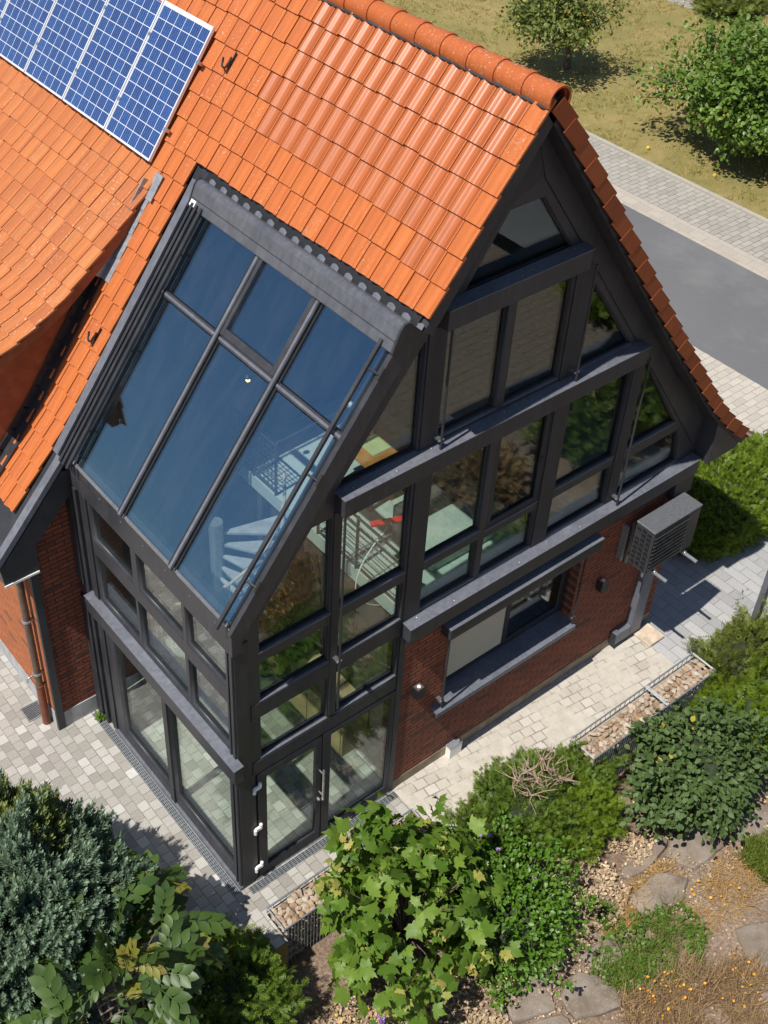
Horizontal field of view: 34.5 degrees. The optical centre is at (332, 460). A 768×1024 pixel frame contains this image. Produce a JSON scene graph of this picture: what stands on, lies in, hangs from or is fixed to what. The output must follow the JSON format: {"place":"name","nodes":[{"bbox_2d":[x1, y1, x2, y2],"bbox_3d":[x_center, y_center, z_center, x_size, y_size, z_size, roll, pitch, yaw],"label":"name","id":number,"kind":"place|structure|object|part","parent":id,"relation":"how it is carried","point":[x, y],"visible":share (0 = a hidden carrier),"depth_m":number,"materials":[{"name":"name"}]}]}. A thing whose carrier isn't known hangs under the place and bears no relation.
{"place":"outdoors","nodes":[
{"label":"outdoors","id":0,"kind":"place"},
{"bbox_2d":[0,650,413,1023],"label":"patio","id":1,"kind":"structure","parent":0,"point":[86,759],"depth_m":18.23,"materials":[{"name":"grey stone"}]},
{"bbox_2d":[20,700,40,722],"bbox_3d":[-4.703,3.933,19.388,0.310,0.017,0.320,-26,47,-29],"label":"drain grate","id":2,"kind":"object","parent":1,"relation":"on","point":[31,712],"visible":0.77,"depth_m":19.39,"materials":[{"name":"metal"}]},
{"bbox_2d":[95,710,105,721],"bbox_3d":[-3.624,3.978,19.302,0.232,0.100,0.213,-26,47,-29],"label":"paving weed","id":3,"kind":"object","parent":1,"relation":"on","point":[100,715],"visible":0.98,"depth_m":19.29,"materials":[{"name":"green plant"}]},
{"bbox_2d":[92,711,239,895],"bbox_3d":[-2.529,4.972,18.237,0.115,0.014,3.920,-26,47,-29],"label":"drain channel","id":4,"kind":"object","parent":1,"relation":"on","point":[209,858],"visible":1,"depth_m":18.09,"materials":[{"name":"grey metal"}]},
{"bbox_2d":[248,791,398,893],"bbox_3d":[-0.096,5.463,17.743,2.640,0.014,0.115,-26,47,-29],"label":"drain channel","id":5,"kind":"object","parent":1,"relation":"on","point":[290,864],"visible":0.67,"depth_m":17.51,"materials":[{"name":"grey metal"}]},
{"bbox_2d":[153,473,285,697],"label":"spiral staircase","id":6,"kind":"structure","parent":0,"point":[165,644],"depth_m":17.62,"materials":[{"name":"metal"}]},
{"bbox_2d":[291,650,367,756],"bbox_3d":[-0.067,3.739,19.050,0.518,0.934,1.300,-26,47,-29],"label":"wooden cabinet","id":7,"kind":"object","parent":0,"point":[347,738],"visible":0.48,"depth_m":18.80,"materials":[{"name":"brown wood"}]},
{"bbox_3d":[-0.523,3.619,19.181,0.017,0.840,0.400,-26,47,-29],"label":"door","id":8,"kind":"part","parent":7,"relation":"part of","materials":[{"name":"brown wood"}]},
{"bbox_3d":[-0.265,3.837,18.931,0.017,0.840,0.400,-26,47,-29],"label":"door","id":9,"kind":"part","parent":7,"relation":"part of","materials":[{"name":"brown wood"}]},
{"bbox_3d":[-0.007,4.055,18.682,0.017,0.840,0.400,-26,47,-29],"label":"door","id":10,"kind":"part","parent":7,"relation":"part of","materials":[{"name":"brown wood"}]},
{"bbox_2d":[106,0,767,1023],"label":"ground","id":11,"kind":"structure","parent":0,"point":[732,184],"depth_m":38.88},
{"bbox_2d":[0,0,752,890],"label":"house","id":12,"kind":"structure","parent":11,"relation":"on","point":[304,210],"depth_m":15.89,"materials":[{"name":"tile"}]},
{"bbox_2d":[0,0,8,20],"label":"solar panel","id":13,"kind":"object","parent":12,"relation":"attached to","point":[3,4],"visible":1,"depth_m":17.95,"materials":[{"name":"glass"}]},
{"bbox_2d":[0,0,55,71],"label":"solar panel","id":14,"kind":"object","parent":12,"relation":"attached to","point":[22,24],"visible":1,"depth_m":17.55,"materials":[{"name":"blue silicon solar cells"},{"name":"glass"},{"name":"aluminium"}]},
{"bbox_2d":[16,581,50,724],"bbox_3d":[-4.555,2.628,17.881,0.574,3.959,0.133,-26,47,-29],"label":"downpipe","id":15,"kind":"object","parent":12,"relation":"attached to","point":[37,671],"visible":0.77,"depth_m":18.17,"materials":[{"name":"brown metal"}]},
{"bbox_2d":[24,0,107,99],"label":"solar panel","id":16,"kind":"object","parent":12,"relation":"attached to","point":[61,47],"visible":1,"depth_m":16.87,"materials":[{"name":"blue silicon solar cells"},{"name":"glass"},{"name":"aluminium"}]},
{"bbox_2d":[87,328,100,346],"bbox_3d":[-3.049,-1.597,15.750,0.176,0.227,0.136,-26,47,-29],"label":"roof hook","id":17,"kind":"object","parent":12,"relation":"on","point":[94,338],"visible":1,"depth_m":15.72,"materials":[{"name":"black metal"}]},
{"bbox_2d":[63,0,164,128],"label":"solar panel","id":18,"kind":"object","parent":12,"relation":"attached to","point":[120,34],"visible":1,"depth_m":16.17,"materials":[{"name":"blue silicon solar cells"},{"name":"glass"},{"name":"aluminium"}]},
{"bbox_2d":[104,0,215,161],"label":"solar panel","id":19,"kind":"object","parent":12,"relation":"attached to","point":[168,62],"visible":1,"depth_m":15.49,"materials":[{"name":"blue silicon solar cells"},{"name":"glass"},{"name":"aluminium"}]},
{"bbox_2d":[221,52,236,73],"bbox_3d":[-1.254,-4.791,14.819,0.175,0.227,0.136,-26,47,-29],"label":"roof hook","id":20,"kind":"object","parent":12,"relation":"on","point":[230,62],"visible":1,"depth_m":14.78,"materials":[{"name":"black metal"}]},
{"bbox_2d":[244,374,250,381],"bbox_3d":[-1.155,-1.123,16.794,0.090,0.120,0.086,-26,47,-29],"label":"ceiling spot","id":21,"kind":"object","parent":12,"relation":"attached to","point":[247,377],"visible":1,"depth_m":16.76,"materials":[{"name":"white"}]},
{"bbox_2d":[226,569,296,689],"bbox_3d":[-1.121,2.641,19.091,1.135,2.514,1.297,-26,47,-29],"label":"house plant","id":22,"kind":"object","parent":12,"relation":"on","point":[269,667],"visible":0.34,"depth_m":18.88,"materials":[{"name":"green plant"}]},
{"bbox_2d":[220,259,315,376],"bbox_3d":[-0.692,-1.654,13.939,0.733,0.938,1.060,-26,47,-29],"label":"roof window","id":23,"kind":"structure","parent":12,"relation":"in","point":[227,332],"depth_m":14.12,"materials":[{"name":"grey metal"}]},
{"bbox_2d":[253,735,324,875],"bbox_3d":[-0.604,4.745,16.717,1.133,2.345,0.176,-26,47,-29],"label":"door","id":24,"kind":"structure","parent":12,"relation":"in","point":[265,864],"depth_m":16.75,"materials":[{"name":"grey metal"}]},
{"bbox_2d":[259,625,328,701],"bbox_3d":[-0.471,2.425,14.918,1.064,0.704,0.063,-26,47,-29],"label":"window pane","id":25,"kind":"structure","parent":12,"relation":"in","point":[324,661],"depth_m":15.13,"materials":[{"name":"glass"}]},
{"bbox_2d":[261,679,327,758],"bbox_3d":[-0.496,3.229,15.594,1.064,0.824,0.063,-26,47,-29],"label":"window pane","id":26,"kind":"structure","parent":12,"relation":"in","point":[318,720],"depth_m":15.84,"materials":[{"name":"glass"}]},
{"bbox_2d":[258,518,330,654],"bbox_3d":[-0.440,1.423,14.075,1.064,1.584,0.063,-26,47,-29],"label":"window frame","id":27,"kind":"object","parent":12,"relation":"in","point":[324,614],"depth_m":14.51,"materials":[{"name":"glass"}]},
{"bbox_2d":[230,405,398,601],"bbox_3d":[-0.317,0.551,17.102,0.048,0.940,3.848,-26,47,-29],"label":"railing","id":28,"kind":"object","parent":12,"relation":"on","point":[253,470],"visible":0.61,"depth_m":17.43,"materials":[{"name":"metal"}]},
{"bbox_2d":[319,690,395,835],"bbox_3d":[0.323,4.254,17.335,1.250,2.345,0.072,-26,47,-29],"label":"door","id":29,"kind":"structure","parent":12,"relation":"in","point":[326,737],"depth_m":17.29,"materials":[{"name":"grey metal"}]},
{"bbox_2d":[334,636,397,713],"bbox_3d":[0.435,2.778,16.163,1.064,0.824,0.063,-26,47,-29],"label":"window pane","id":30,"kind":"structure","parent":12,"relation":"in","point":[392,675],"depth_m":16.42,"materials":[{"name":"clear glass"}]},
{"bbox_2d":[337,583,401,656],"bbox_3d":[0.459,1.975,15.488,1.064,0.704,0.063,-26,47,-29],"label":"window pane","id":31,"kind":"structure","parent":12,"relation":"in","point":[360,640],"depth_m":15.71,"materials":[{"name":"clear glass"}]},
{"bbox_2d":[339,486,409,608],"bbox_3d":[0.489,1.011,14.677,1.064,1.484,0.063,-26,47,-29],"label":"window pane","id":32,"kind":"structure","parent":12,"relation":"in","point":[399,572],"depth_m":15.09,"materials":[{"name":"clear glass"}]},
{"bbox_2d":[355,516,401,605],"bbox_3d":[0.574,1.421,16.535,0.752,1.598,0.214,-20,45,-24],"label":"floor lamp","id":33,"kind":"object","parent":12,"relation":"on","point":[386,521],"visible":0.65,"depth_m":16.09,"materials":[{"name":"red paint"}]},
{"bbox_2d":[334,343,424,493],"bbox_3d":[0.496,-0.466,13.395,1.224,1.534,0.063,-26,47,-29],"label":"window frame","id":34,"kind":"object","parent":12,"relation":"in","point":[411,451],"depth_m":13.82,"materials":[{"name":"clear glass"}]},
{"bbox_2d":[355,419,409,511],"bbox_3d":[0.587,0.069,17.793,0.840,0.828,0.890,-26,47,-29],"label":"dining table","id":35,"kind":"object","parent":12,"relation":"on","point":[390,436],"visible":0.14,"depth_m":17.52,"materials":[{"name":"brown wood"}]},
{"bbox_2d":[362,432,391,455],"bbox_3d":[0.576,-0.237,17.506,0.340,0.005,0.400,-26,47,-29],"label":"place mat","id":36,"kind":"object","parent":35,"relation":"on","point":[374,444],"visible":0.79,"depth_m":17.48,"materials":[{"name":"green fabric"}]},
{"bbox_2d":[411,682,425,700],"bbox_3d":[1.186,3.197,17.142,0.140,0.212,0.145,-26,47,-29],"label":"wall lamp","id":37,"kind":"object","parent":12,"relation":"attached to","point":[418,691],"visible":1,"depth_m":17.08,"materials":[{"name":"black metal"}]},
{"bbox_2d":[391,473,492,570],"bbox_3d":[1.536,0.833,17.053,1.200,0.640,0.870,-26,47,-29],"label":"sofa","id":38,"kind":"object","parent":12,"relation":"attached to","point":[451,511],"visible":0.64,"depth_m":17.07,"materials":[{"name":"fabric"}]},
{"bbox_2d":[419,541,475,610],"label":"window frame","id":39,"kind":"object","parent":12,"relation":"in","point":[429,601],"depth_m":16.35,"materials":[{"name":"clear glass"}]},
{"bbox_2d":[424,445,488,561],"bbox_3d":[1.526,0.513,15.315,0.974,1.494,0.063,-26,47,-29],"label":"window frame","id":40,"kind":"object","parent":12,"relation":"in","point":[470,533],"depth_m":15.72,"materials":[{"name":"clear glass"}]},
{"bbox_2d":[438,306,506,435],"bbox_3d":[1.577,-1.011,14.037,0.944,1.474,0.063,-26,47,-29],"label":"window frame","id":41,"kind":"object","parent":12,"relation":"in","point":[491,408],"depth_m":14.44,"materials":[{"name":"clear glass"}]},
{"bbox_2d":[478,510,533,576],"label":"window frame","id":42,"kind":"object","parent":12,"relation":"in","point":[525,546],"depth_m":16.88,"materials":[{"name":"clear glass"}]},
{"bbox_2d":[484,501,537,531],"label":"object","id":43,"kind":"structure","parent":12,"relation":"in","point":[534,502],"depth_m":16.32,"materials":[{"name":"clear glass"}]},
{"bbox_2d":[429,532,604,718],"bbox_3d":[2.596,2.302,17.995,3.080,1.850,0.458,-26,47,-29],"label":"window","id":44,"kind":"structure","parent":12,"relation":"in","point":[481,652],"depth_m":18.07,"materials":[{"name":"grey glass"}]},
{"bbox_2d":[465,197,570,291],"bbox_3d":[2.047,-2.411,13.301,1.724,0.844,0.063,-26,47,-29],"label":"window frame","id":45,"kind":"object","parent":12,"relation":"in","point":[543,198],"depth_m":13.55,"materials":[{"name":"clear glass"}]},
{"bbox_2d":[502,277,571,405],"bbox_3d":[2.405,-1.412,14.543,0.944,1.474,0.063,-26,47,-29],"label":"window frame","id":46,"kind":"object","parent":12,"relation":"in","point":[527,390],"depth_m":14.93,"materials":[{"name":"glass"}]},
{"bbox_2d":[545,467,608,537],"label":"window frame","id":47,"kind":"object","parent":12,"relation":"in","point":[599,503],"depth_m":17.56,"materials":[{"name":"metal"}]},
{"bbox_2d":[554,372,629,490],"bbox_3d":[3.461,-0.416,16.506,1.204,1.514,0.063,-26,47,-29],"label":"window frame","id":48,"kind":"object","parent":12,"relation":"in","point":[608,457],"depth_m":16.92,"materials":[{"name":"metal"}]},
{"bbox_2d":[596,577,608,593],"bbox_3d":[4.172,1.917,19.115,0.140,0.212,0.145,-26,47,-29],"label":"wall lamp","id":49,"kind":"object","parent":12,"relation":"attached to","point":[602,583],"visible":1,"depth_m":19.06,"materials":[{"name":"black metal"}]},
{"bbox_2d":[579,284,631,369],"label":"window frame","id":50,"kind":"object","parent":12,"relation":"in","point":[626,343],"depth_m":15.61,"materials":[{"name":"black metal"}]},
{"bbox_2d":[608,568,655,645],"bbox_3d":[4.921,2.121,20.078,0.665,2.135,0.127,-26,47,-29],"label":"cable duct","id":51,"kind":"object","parent":12,"relation":"attached to","point":[630,625],"visible":0.82,"depth_m":20.44,"materials":[{"name":"grey metal"}]},
{"bbox_2d":[616,430,676,495],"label":"window frame","id":52,"kind":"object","parent":12,"relation":"in","point":[671,461],"depth_m":18.31,"materials":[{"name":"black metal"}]},
{"bbox_2d":[625,363,676,450],"bbox_3d":[4.553,-0.944,17.174,1.094,1.514,0.063,-26,47,-29],"label":"window frame","id":53,"kind":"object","parent":12,"relation":"in","point":[669,423],"depth_m":17.59,"materials":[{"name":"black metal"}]},
{"bbox_2d":[616,492,702,582],"bbox_3d":[5.082,1.244,18.916,1.176,1.120,0.798,-26,47,-29],"label":"air conditioner","id":54,"kind":"object","parent":12,"relation":"attached to","point":[663,533],"visible":1,"depth_m":18.68,"materials":[{"name":"painted grey metal"},{"name":"dark plastic"},{"name":"galvanised steel"}]},
{"bbox_2d":[491,0,634,69],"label":"apple tree","id":55,"kind":"object","parent":11,"relation":"on","point":[557,23],"visible":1,"depth_m":37.21,"materials":[{"name":"green plant"}]},
{"bbox_2d":[385,0,767,209],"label":"lawn grass","id":56,"kind":"structure","parent":11,"relation":"on","point":[653,132],"depth_m":39.77,"materials":[{"name":"green plant"}]},
{"bbox_2d":[585,130,767,224],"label":"kerb","id":57,"kind":"structure","parent":11,"relation":"on","point":[685,181],"depth_m":33.67,"materials":[{"name":"grey concrete"}]},
{"bbox_2d":[627,4,767,167],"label":"fruit tree","id":58,"kind":"object","parent":11,"relation":"on","point":[730,94],"visible":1,"depth_m":33.20,"materials":[{"name":"green plant"}]},
{"bbox_2d":[677,427,767,563],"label":"clipped hedge","id":59,"kind":"object","parent":11,"relation":"on","point":[729,491],"visible":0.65,"depth_m":22.39,"materials":[{"name":"green plant"}]},
{"bbox_2d":[691,0,767,20],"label":"shrub","id":60,"kind":"object","parent":11,"relation":"on","point":[732,7],"visible":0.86,"depth_m":42.80,"materials":[{"name":"green plant"}]},
{"bbox_2d":[692,345,767,460],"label":"driveway apron","id":61,"kind":"object","parent":11,"relation":"on","point":[744,398],"depth_m":26.28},
{"bbox_2d":[276,631,767,1023],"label":"garden ground","id":62,"kind":"structure","parent":0,"point":[312,963],"depth_m":17.48,"materials":[{"name":"soil"}]},
{"bbox_2d":[0,767,159,1023],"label":"juniper","id":63,"kind":"object","parent":62,"relation":"on","point":[55,851],"visible":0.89,"depth_m":14.36,"materials":[{"name":"green plant"}]},
{"bbox_2d":[0,842,232,1023],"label":"walnut sapling","id":64,"kind":"object","parent":62,"relation":"on","point":[162,906],"visible":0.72,"depth_m":14.28,"materials":[{"name":"green plant"}]},
{"bbox_2d":[96,971,145,1023],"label":"garden trellis","id":65,"kind":"object","parent":62,"relation":"on","point":[112,1007],"visible":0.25,"depth_m":15.05,"materials":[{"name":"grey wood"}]},
{"bbox_2d":[114,994,162,1023],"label":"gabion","id":66,"kind":"object","parent":62,"relation":"on","point":[115,1012],"visible":0.04,"depth_m":15.73,"materials":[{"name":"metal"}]},
{"bbox_2d":[133,913,311,1023],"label":"yew","id":67,"kind":"object","parent":62,"relation":"on","point":[242,988],"visible":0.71,"depth_m":15.70,"materials":[{"name":"green plant"}]},
{"bbox_2d":[267,808,427,965],"bbox_3d":[0.239,6.089,17.622,2.652,1.040,0.462,-26,47,-29],"label":"gabion","id":68,"kind":"object","parent":62,"relation":"on","point":[295,919],"visible":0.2,"depth_m":16.95,"materials":[{"name":"stone"}]},
{"bbox_2d":[377,1015,387,1023],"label":"violet flower spike","id":69,"kind":"object","parent":62,"relation":"on","point":[381,1021],"visible":0.91,"depth_m":16.28,"materials":[{"name":"purple plant"}]},
{"bbox_2d":[334,1004,451,1023],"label":"flower heads","id":70,"kind":"object","parent":62,"relation":"on","point":[375,1010],"visible":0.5,"depth_m":16.47,"materials":[{"name":"plant"}]},
{"bbox_2d":[309,1014,496,1023],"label":"seed stalks","id":71,"kind":"object","parent":62,"relation":"on","point":[397,1022],"visible":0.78,"depth_m":16.50,"materials":[{"name":"brown plant"}]},
{"bbox_2d":[311,792,524,1023],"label":"plane tree","id":72,"kind":"object","parent":62,"relation":"on","point":[361,922],"visible":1,"depth_m":16.13,"materials":[{"name":"green plant"}]},
{"bbox_2d":[302,925,595,1023],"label":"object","id":73,"kind":"object","parent":62,"relation":"on","point":[465,994],"visible":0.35,"depth_m":16.70,"materials":[{"name":"beige gravel"}]},
{"bbox_2d":[414,804,602,1013],"bbox_3d":[2.378,6.146,17.214,2.542,1.885,2.982,-26,47,-29],"label":"privet","id":74,"kind":"object","parent":62,"relation":"on","point":[517,913],"visible":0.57,"depth_m":16.83,"materials":[{"name":"green plant"}]},
{"bbox_2d":[416,734,632,875],"bbox_3d":[2.830,5.085,18.403,3.948,1.382,1.948,-26,47,-29],"label":"clipped yew","id":75,"kind":"object","parent":62,"relation":"on","point":[525,793],"visible":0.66,"depth_m":18.20,"materials":[{"name":"green plant"}]},
{"bbox_2d":[300,777,767,1023],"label":"dry leaves","id":76,"kind":"object","parent":62,"relation":"on","point":[622,1015],"visible":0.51,"depth_m":17.55,"materials":[{"name":"brown plant"}]},
{"bbox_2d":[451,953,628,1023],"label":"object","id":77,"kind":"object","parent":62,"relation":"on","point":[553,986],"visible":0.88,"depth_m":16.91,"materials":[{"name":"brown plant"}]},
{"bbox_2d":[542,763,630,867],"bbox_3d":[3.652,5.259,18.583,1.709,1.354,1.609,-26,47,-29],"label":"round yew","id":78,"kind":"object","parent":62,"relation":"on","point":[598,814],"visible":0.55,"depth_m":18.30,"materials":[{"name":"green plant"}]},
{"bbox_2d":[583,894,620,933],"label":"grass","id":79,"kind":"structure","parent":62,"relation":"on","point":[601,921],"depth_m":17.75,"materials":[{"name":"green plant"}]},
{"bbox_2d":[546,828,662,935],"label":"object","id":80,"kind":"object","parent":62,"relation":"on","point":[599,886],"visible":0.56,"depth_m":18.20,"materials":[{"name":"beige gravel"}]},
{"bbox_2d":[570,686,668,777],"bbox_3d":[4.484,4.496,19.617,1.737,1.110,0.513,-26,47,-29],"label":"gabion","id":81,"kind":"object","parent":62,"relation":"on","point":[610,736],"visible":0.45,"depth_m":19.31,"materials":[{"name":"stone"}]},
{"bbox_2d":[505,767,767,1023],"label":"stone path","id":82,"kind":"structure","parent":62,"relation":"on","point":[587,997],"depth_m":17.62,"materials":[{"name":"grey stone"}]},
{"bbox_2d":[597,852,688,936],"bbox_3d":[4.482,6.363,18.066,1.974,0.452,0.902,-26,47,-29],"label":"straw","id":83,"kind":"object","parent":62,"relation":"on","point":[652,872],"visible":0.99,"depth_m":18.14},
{"bbox_2d":[586,892,716,995],"bbox_3d":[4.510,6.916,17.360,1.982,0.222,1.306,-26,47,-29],"label":"grass","id":84,"kind":"structure","parent":62,"relation":"on","point":[645,928],"depth_m":17.42,"materials":[{"name":"green plant"}]},
{"bbox_2d":[644,652,715,719],"bbox_3d":[5.628,3.940,20.320,1.190,1.110,0.508,-26,47,-29],"label":"gabion","id":85,"kind":"object","parent":62,"relation":"on","point":[685,682],"visible":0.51,"depth_m":20.00,"materials":[{"name":"stone"}]},
{"bbox_2d":[595,777,767,924],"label":"dry leaves","id":86,"kind":"object","parent":62,"relation":"on","point":[691,876],"visible":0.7,"depth_m":18.36,"materials":[{"name":"brown plant"}]},
{"bbox_2d":[607,943,767,1023],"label":"seed stalks","id":87,"kind":"object","parent":62,"relation":"on","point":[658,995],"visible":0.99,"depth_m":16.88,"materials":[{"name":"beige plant"}]},
{"bbox_2d":[639,971,692,1018],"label":"flower heads","id":88,"kind":"object","parent":87,"relation":"attached to","point":[648,990],"visible":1,"depth_m":16.82,"materials":[{"name":"yellow plant"}]},
{"bbox_2d":[704,948,763,1010],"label":"flower heads","id":89,"kind":"object","parent":87,"relation":"attached to","point":[744,1006],"visible":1,"depth_m":16.89,"materials":[{"name":"yellow plant"}]},
{"bbox_2d":[615,693,767,852],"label":"viburnum","id":90,"kind":"object","parent":62,"relation":"on","point":[700,769],"visible":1,"depth_m":18.48,"materials":[{"name":"green plant"}]},
{"bbox_2d":[652,768,767,838],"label":"dry leaves","id":91,"kind":"object","parent":62,"relation":"on","point":[686,826],"visible":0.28,"depth_m":19.04,"materials":[{"name":"brown plant"}]},
{"bbox_2d":[672,653,767,772],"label":"spreading yew","id":92,"kind":"object","parent":62,"relation":"on","point":[754,692],"visible":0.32,"depth_m":19.84,"materials":[{"name":"green plant"}]},
{"bbox_2d":[680,847,767,942],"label":"seed stalks","id":93,"kind":"object","parent":62,"relation":"on","point":[748,877],"visible":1,"depth_m":18.17,"materials":[{"name":"plant"}]},
{"bbox_2d":[690,867,749,904],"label":"flower heads","id":94,"kind":"object","parent":93,"relation":"attached to","point":[691,889],"visible":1,"depth_m":18.09,"materials":[{"name":"yellow plant"}]},
{"bbox_2d":[684,586,767,701],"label":"cypress shrub","id":95,"kind":"object","parent":62,"relation":"on","point":[737,645],"visible":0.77,"depth_m":20.34,"materials":[{"name":"green plant"}]},
{"bbox_2d":[729,829,767,886],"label":"grass","id":96,"kind":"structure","parent":62,"relation":"on","point":[758,852],"depth_m":18.53,"materials":[{"name":"green plant"}]},
{"bbox_2d":[750,570,767,622],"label":"slatted screen","id":97,"kind":"object","parent":62,"relation":"on","point":[759,606],"visible":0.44,"depth_m":20.85,"materials":[{"name":"grey metal"}]},
{"bbox_2d":[758,616,767,641],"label":"dark shrub","id":98,"kind":"object","parent":62,"relation":"on","point":[765,622],"visible":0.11,"depth_m":20.53,"materials":[{"name":"green plant"}]},
{"bbox_2d":[392,634,679,830],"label":"garden path","id":99,"kind":"structure","parent":0,"point":[564,709],"depth_m":19.52,"materials":[{"name":"beige stone"}]},
{"bbox_2d":[445,737,462,758],"bbox_3d":[1.849,4.399,18.893,0.260,0.250,0.109,-26,47,-29],"label":"junction box","id":100,"kind":"object","parent":99,"relation":"on","point":[453,747],"visible":1,"depth_m":18.84,"materials":[{"name":"white plastic"}]},
{"bbox_2d":[632,623,663,646],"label":"stone slab","id":101,"kind":"structure","parent":99,"relation":"on","point":[648,634],"depth_m":20.86,"materials":[{"name":"stone"}]},
{"bbox_2d":[588,137,767,262],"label":"pavement","id":102,"kind":"structure","parent":0,"point":[718,218],"depth_m":32.74,"materials":[{"name":"grey concrete"}]},
{"bbox_2d":[667,0,698,9],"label":"lawn path","id":103,"kind":"structure","parent":0,"point":[687,4],"depth_m":44.23,"materials":[{"name":"grey stone"}]},
{"bbox_2d":[621,203,767,389],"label":"road","id":104,"kind":"structure","parent":0,"point":[718,303],"depth_m":29.21,"materials":[{"name":"grey asphalt"}]},
{"bbox_2d":[610,182,767,279],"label":"gutter","id":105,"kind":"object","parent":104,"relation":"on","point":[740,257],"depth_m":31.51,"materials":[{"name":"grey concrete"}]},
{"bbox_2d":[640,533,767,668],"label":"driveway","id":106,"kind":"structure","parent":0,"point":[693,599],"depth_m":21.69,"materials":[{"name":"grey stone"}]}
]}

